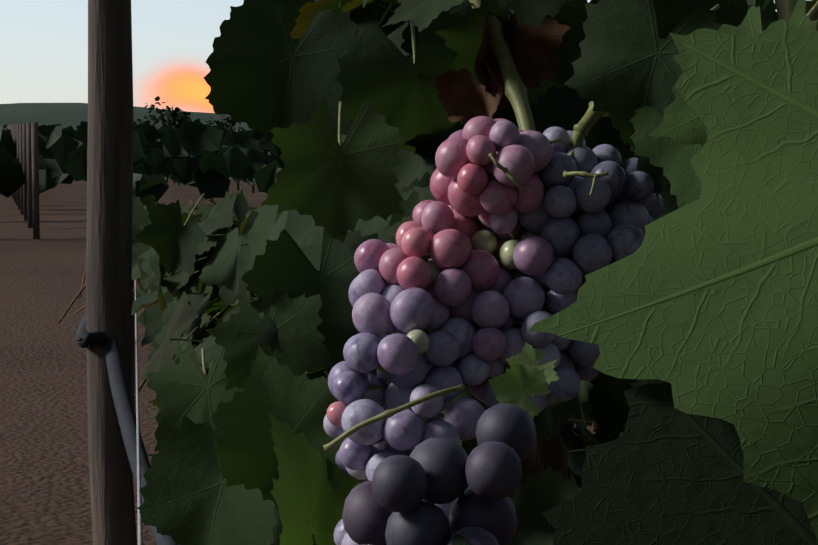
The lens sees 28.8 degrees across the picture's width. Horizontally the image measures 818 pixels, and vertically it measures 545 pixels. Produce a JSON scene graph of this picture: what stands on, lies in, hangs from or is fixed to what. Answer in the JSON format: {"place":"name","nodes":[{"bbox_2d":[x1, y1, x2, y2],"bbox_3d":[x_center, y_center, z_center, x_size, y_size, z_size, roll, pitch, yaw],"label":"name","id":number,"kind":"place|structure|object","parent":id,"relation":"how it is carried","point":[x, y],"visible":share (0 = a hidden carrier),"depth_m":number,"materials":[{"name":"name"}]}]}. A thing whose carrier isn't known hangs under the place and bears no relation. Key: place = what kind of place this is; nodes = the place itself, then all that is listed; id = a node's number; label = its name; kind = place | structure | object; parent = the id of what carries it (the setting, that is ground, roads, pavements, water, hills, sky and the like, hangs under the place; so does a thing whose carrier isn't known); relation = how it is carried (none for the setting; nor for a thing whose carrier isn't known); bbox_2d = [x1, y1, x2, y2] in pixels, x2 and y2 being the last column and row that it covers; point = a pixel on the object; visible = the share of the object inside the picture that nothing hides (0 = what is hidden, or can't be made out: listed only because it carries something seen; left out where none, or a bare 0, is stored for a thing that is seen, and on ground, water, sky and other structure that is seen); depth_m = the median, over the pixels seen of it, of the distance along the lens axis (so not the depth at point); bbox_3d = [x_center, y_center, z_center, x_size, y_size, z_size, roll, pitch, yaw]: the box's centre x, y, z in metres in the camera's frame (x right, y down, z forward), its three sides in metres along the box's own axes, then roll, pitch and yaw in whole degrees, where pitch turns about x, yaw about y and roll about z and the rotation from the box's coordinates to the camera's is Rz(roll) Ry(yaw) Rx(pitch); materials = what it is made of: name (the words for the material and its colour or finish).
{"place":"outdoors","nodes":[
{"label":"outdoors","id":0,"kind":"place"},
{"bbox_2d":[0,103,250,130],"bbox_3d":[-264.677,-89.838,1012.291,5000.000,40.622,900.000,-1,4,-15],"label":"hill ridge","id":1,"kind":"structure","parent":0,"point":[65,115],"depth_m":767.33,"materials":[{"name":"green plant"}]},
{"bbox_2d":[134,96,245,134],"bbox_3d":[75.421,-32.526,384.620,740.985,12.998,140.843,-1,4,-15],"label":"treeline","id":2,"kind":"object","parent":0,"point":[173,116],"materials":[{"name":"green plant"}]},
{"bbox_2d":[0,177,595,544],"bbox_3d":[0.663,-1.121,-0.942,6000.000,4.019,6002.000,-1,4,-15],"label":"ground","id":3,"kind":"structure","parent":0,"point":[45,496],"depth_m":6.02,"materials":[{"name":"soil"}]},
{"bbox_2d":[86,0,136,544],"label":"wooden post","id":4,"kind":"object","parent":3,"relation":"on","point":[109,200],"visible":0.9,"depth_m":1.75,"materials":[{"name":"brown wood"}]},
{"bbox_2d":[76,313,178,544],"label":"drip irrigation hose","id":5,"kind":"object","parent":4,"relation":"attached to","point":[123,404],"visible":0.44,"depth_m":1.58,"materials":[{"name":"plastic"}]},
{"bbox_2d":[131,280,134,411],"bbox_3d":[-0.776,-0.496,4.312,0.046,2.100,0.048,-1,4,-15],"label":"vine stake post","id":6,"kind":"object","parent":3,"relation":"on","point":[132,365],"visible":0.1,"depth_m":4.35,"materials":[{"name":"brown wood"}]},
{"bbox_2d":[135,280,142,544],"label":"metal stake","id":7,"kind":"object","parent":6,"relation":"attached to","point":[139,503],"visible":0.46,"depth_m":1.13,"materials":[{"name":"metal"}]},
{"bbox_2d":[7,122,271,238],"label":"distant posts","id":8,"kind":"object","parent":3,"relation":"on","point":[25,196],"visible":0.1,"depth_m":19.02,"materials":[{"name":"brown wood"}]},
{"bbox_2d":[0,119,284,202],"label":"background vine row","id":9,"kind":"object","parent":8,"relation":"attached to","point":[208,161],"visible":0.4,"depth_m":21.21,"materials":[{"name":"green plant"}]},
{"bbox_2d":[517,432,567,531],"bbox_3d":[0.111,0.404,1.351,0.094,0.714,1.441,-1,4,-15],"label":"leaf","id":10,"kind":"object","parent":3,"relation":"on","point":[551,452],"visible":0.04,"depth_m":1.27,"materials":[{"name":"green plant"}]},
{"bbox_3d":[0.499,0.510,-0.146,0.099,0.717,1.441,-1,4,-15],"label":"vine trunk","id":11,"kind":"object","parent":3,"relation":"on","visible":0},
{"bbox_2d":[58,269,598,428],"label":"vine canes","id":12,"kind":"object","parent":11,"relation":"on","point":[595,425],"visible":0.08,"depth_m":3.77,"materials":[{"name":"brown plant"}]},
{"bbox_2d":[163,0,817,452],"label":"vine leaf petioles","id":13,"kind":"object","parent":12,"relation":"attached to","point":[515,90],"visible":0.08,"depth_m":0.77,"materials":[{"name":"green plant"}]},
{"bbox_2d":[132,195,256,329],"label":"vine leaves","id":14,"kind":"object","parent":13,"relation":"attached to","point":[142,270],"visible":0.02,"depth_m":2.40,"materials":[{"name":"green plant"}]},
{"bbox_2d":[342,403,536,544],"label":"grape bunch","id":15,"kind":"object","parent":13,"relation":"attached to","point":[396,499],"visible":1,"depth_m":0.31,"materials":[{"name":"food"}]},
{"bbox_2d":[323,130,608,455],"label":"grape bunch stems","id":16,"kind":"object","parent":13,"relation":"attached to","point":[577,139],"visible":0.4,"depth_m":0.65,"materials":[{"name":"green plant"}]},
{"bbox_2d":[323,116,663,544],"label":"grape bunch berries","id":17,"kind":"object","parent":16,"relation":"hanging from","point":[465,297],"visible":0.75,"depth_m":0.69,"materials":[{"name":"purple food"}]},
{"bbox_2d":[433,0,570,123],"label":"dead leaves","id":18,"kind":"object","parent":13,"relation":"attached to","point":[464,97],"visible":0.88,"depth_m":0.79,"materials":[{"name":"brown plant"}]},
{"bbox_2d":[0,0,776,112],"label":"sky","id":19,"kind":"structure","parent":0,"point":[44,43],"materials":[{"name":"blue"}]},
{"bbox_2d":[355,342,558,486],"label":"young vine leaves","id":20,"kind":"object","parent":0,"point":[521,379],"visible":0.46,"depth_m":0.58,"materials":[{"name":"green plant"}]},
{"bbox_2d":[132,0,817,544],"bbox_3d":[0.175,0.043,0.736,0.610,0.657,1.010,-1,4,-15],"label":"vine leaves","id":21,"kind":"object","parent":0,"point":[695,316],"visible":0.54,"depth_m":0.66,"materials":[{"name":"green plant"}]}
]}

